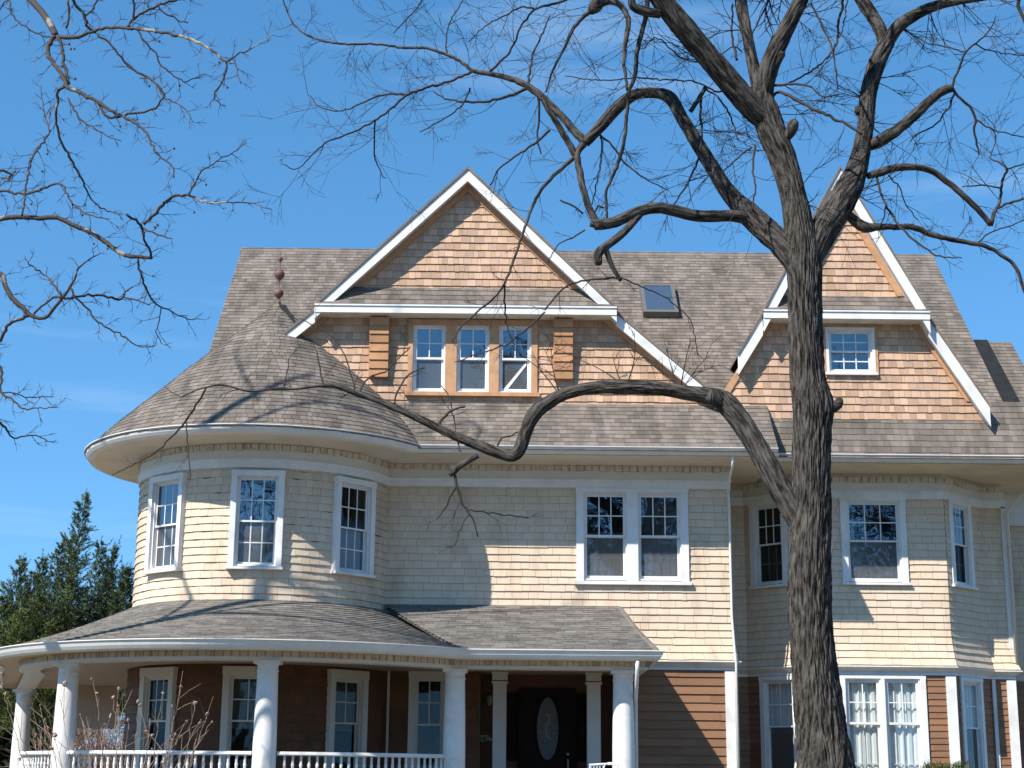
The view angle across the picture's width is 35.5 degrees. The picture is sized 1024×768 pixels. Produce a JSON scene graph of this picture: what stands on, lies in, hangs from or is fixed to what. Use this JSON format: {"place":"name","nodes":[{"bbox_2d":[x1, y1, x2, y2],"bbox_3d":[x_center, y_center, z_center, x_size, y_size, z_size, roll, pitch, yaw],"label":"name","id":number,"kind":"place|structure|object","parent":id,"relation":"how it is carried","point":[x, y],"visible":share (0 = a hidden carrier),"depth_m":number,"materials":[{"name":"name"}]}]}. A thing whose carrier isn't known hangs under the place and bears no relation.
{"place":"outdoors","nodes":[
{"label":"outdoors","id":0,"kind":"place"},
{"bbox_2d":[0,165,1023,767],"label":"shingle house","id":1,"kind":"structure","parent":0,"point":[308,593],"depth_m":34.33,"materials":[{"name":"beige paint"}]},
{"bbox_2d":[135,667,178,767],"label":"window","id":2,"kind":"structure","parent":1,"relation":"in","point":[153,681],"depth_m":32.10,"materials":[{"name":"paint"}]},
{"bbox_2d":[141,472,187,574],"bbox_3d":[-7.085,2.881,32.925,1.130,2.015,0.318,-11,-18,38],"label":"window","id":3,"kind":"structure","parent":1,"relation":"in","point":[167,493],"depth_m":33.02,"materials":[{"name":"white paint"}]},
{"bbox_2d":[219,666,257,767],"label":"window","id":4,"kind":"structure","parent":1,"relation":"in","point":[239,682],"depth_m":31.50,"materials":[{"name":"paint"}]},
{"bbox_2d":[225,469,285,569],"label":"window","id":5,"kind":"structure","parent":1,"relation":"in","point":[255,540],"depth_m":32.39,"materials":[{"name":"white paint"}]},
{"bbox_2d":[325,669,369,767],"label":"window","id":6,"kind":"structure","parent":1,"relation":"in","point":[347,690],"depth_m":32.41,"materials":[{"name":"paint"}]},
{"bbox_2d":[330,475,376,578],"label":"window","id":7,"kind":"structure","parent":1,"relation":"in","point":[354,507],"depth_m":33.36,"materials":[{"name":"white paint"}]},
{"bbox_2d":[407,671,445,767],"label":"window","id":8,"kind":"structure","parent":1,"relation":"in","point":[426,702],"depth_m":33.43,"materials":[{"name":"paint"}]},
{"bbox_2d":[412,325,445,391],"bbox_3d":[-1.822,-0.404,35.503,0.910,1.810,0.922,1,-14,0],"label":"window","id":9,"kind":"structure","parent":1,"relation":"in","point":[429,341],"depth_m":35.28,"materials":[{"name":"white paint"}]},
{"bbox_2d":[456,325,488,391],"bbox_3d":[-0.862,-0.394,35.508,0.910,1.810,0.922,1,-14,0],"label":"window","id":10,"kind":"structure","parent":1,"relation":"in","point":[471,342],"depth_m":35.95,"materials":[{"name":"white paint"}]},
{"bbox_2d":[499,326,530,391],"bbox_3d":[0.063,-0.385,35.512,0.910,1.810,0.922,1,-14,0],"label":"window","id":11,"kind":"structure","parent":1,"relation":"in","point":[511,362],"depth_m":35.27,"materials":[{"name":"white paint"}]},
{"bbox_2d":[519,688,575,767],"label":"door","id":12,"kind":"structure","parent":1,"relation":"in","point":[547,716],"depth_m":33.89,"materials":[{"name":"brown wood"}]},
{"bbox_2d":[584,492,626,580],"bbox_3d":[1.990,3.411,34.650,1.140,2.180,0.922,1,-14,0],"label":"window","id":13,"kind":"structure","parent":1,"relation":"in","point":[605,514],"depth_m":34.34,"materials":[{"name":"white paint"}]},
{"bbox_2d":[638,493,681,580],"bbox_3d":[3.153,3.288,34.321,0.940,1.880,0.208,1,-14,0],"label":"window","id":14,"kind":"structure","parent":1,"relation":"in","point":[659,514],"depth_m":34.34,"materials":[{"name":"white paint"}]},
{"bbox_2d":[748,498,788,589],"bbox_3d":[5.806,3.575,35.918,1.080,2.005,0.292,-13,-19,43],"label":"window","id":15,"kind":"structure","parent":1,"relation":"in","point":[768,532],"depth_m":36.02,"materials":[{"name":"white paint"}]},
{"bbox_2d":[758,675,796,767],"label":"window","id":16,"kind":"structure","parent":1,"relation":"in","point":[777,724],"depth_m":35.11,"materials":[{"name":"white paint"}]},
{"bbox_2d":[825,327,877,375],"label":"window","id":17,"kind":"structure","parent":1,"relation":"in","point":[850,351],"depth_m":35.29,"materials":[{"name":"white paint"}]},
{"bbox_2d":[845,678,883,767],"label":"window","id":18,"kind":"structure","parent":1,"relation":"in","point":[863,695],"depth_m":34.42,"materials":[{"name":"white fabric"}]},
{"bbox_2d":[839,494,910,585],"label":"window","id":19,"kind":"structure","parent":1,"relation":"in","point":[874,549],"depth_m":35.35,"materials":[{"name":"white paint"}]},
{"bbox_2d":[884,679,923,767],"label":"window","id":20,"kind":"structure","parent":1,"relation":"in","point":[902,696],"depth_m":34.42,"materials":[{"name":"white fabric"}]},
{"bbox_2d":[947,496,977,589],"bbox_3d":[9.974,3.569,35.747,0.289,2.005,1.020,-13,-19,43],"label":"window","id":21,"kind":"structure","parent":1,"relation":"in","point":[959,511],"depth_m":35.85,"materials":[{"name":"white paint"}]},
{"bbox_2d":[959,676,987,767],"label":"window","id":22,"kind":"structure","parent":1,"relation":"in","point":[971,689],"depth_m":35.03,"materials":[{"name":"white paint"}]},
{"bbox_2d":[0,0,1023,763],"label":"sky","id":23,"kind":"structure","parent":0,"point":[39,487],"materials":[{"name":"blue"}]},
{"bbox_2d":[917,759,974,767],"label":"yew bush","id":24,"kind":"object","parent":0,"point":[957,764],"visible":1,"depth_m":31.43,"materials":[{"name":"green plant"}]},
{"label":"lawn","id":25,"kind":"structure","parent":0,"visible":0},
{"bbox_2d":[0,701,94,767],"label":"bare shrub","id":26,"kind":"object","parent":25,"relation":"on","point":[6,744],"visible":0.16,"depth_m":45.56,"materials":[{"name":"plant"}]},
{"bbox_2d":[0,575,95,750],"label":"evergreen tree","id":27,"kind":"object","parent":25,"relation":"on","point":[16,637],"visible":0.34,"depth_m":44.66,"materials":[{"name":"green plant"}]},
{"bbox_2d":[0,487,119,729],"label":"evergreen tree","id":28,"kind":"object","parent":25,"relation":"on","point":[68,588],"visible":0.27,"depth_m":46.13,"materials":[{"name":"green plant"}]},
{"bbox_2d":[0,691,125,767],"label":"twiggy hedge","id":29,"kind":"object","parent":25,"relation":"on","point":[97,743],"visible":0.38,"depth_m":43.03,"materials":[{"name":"brown plant"}]},
{"bbox_2d":[77,534,134,765],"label":"evergreen tree","id":30,"kind":"object","parent":25,"relation":"on","point":[117,604],"visible":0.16,"depth_m":45.68,"materials":[{"name":"green plant"}]},
{"bbox_2d":[0,669,212,767],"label":"bare shrub","id":31,"kind":"object","parent":25,"relation":"on","point":[55,734],"visible":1,"depth_m":25.66,"materials":[{"name":"plant"}]},
{"bbox_2d":[0,0,290,449],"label":"bare tree","id":32,"kind":"object","parent":25,"relation":"on","point":[49,23],"visible":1,"depth_m":24.07,"materials":[{"name":"brown plant"}]},
{"bbox_2d":[112,0,1023,767],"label":"bare tree","id":33,"kind":"object","parent":25,"relation":"on","point":[800,244],"visible":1,"depth_m":20.09,"materials":[{"name":"brown plant"}]}
]}

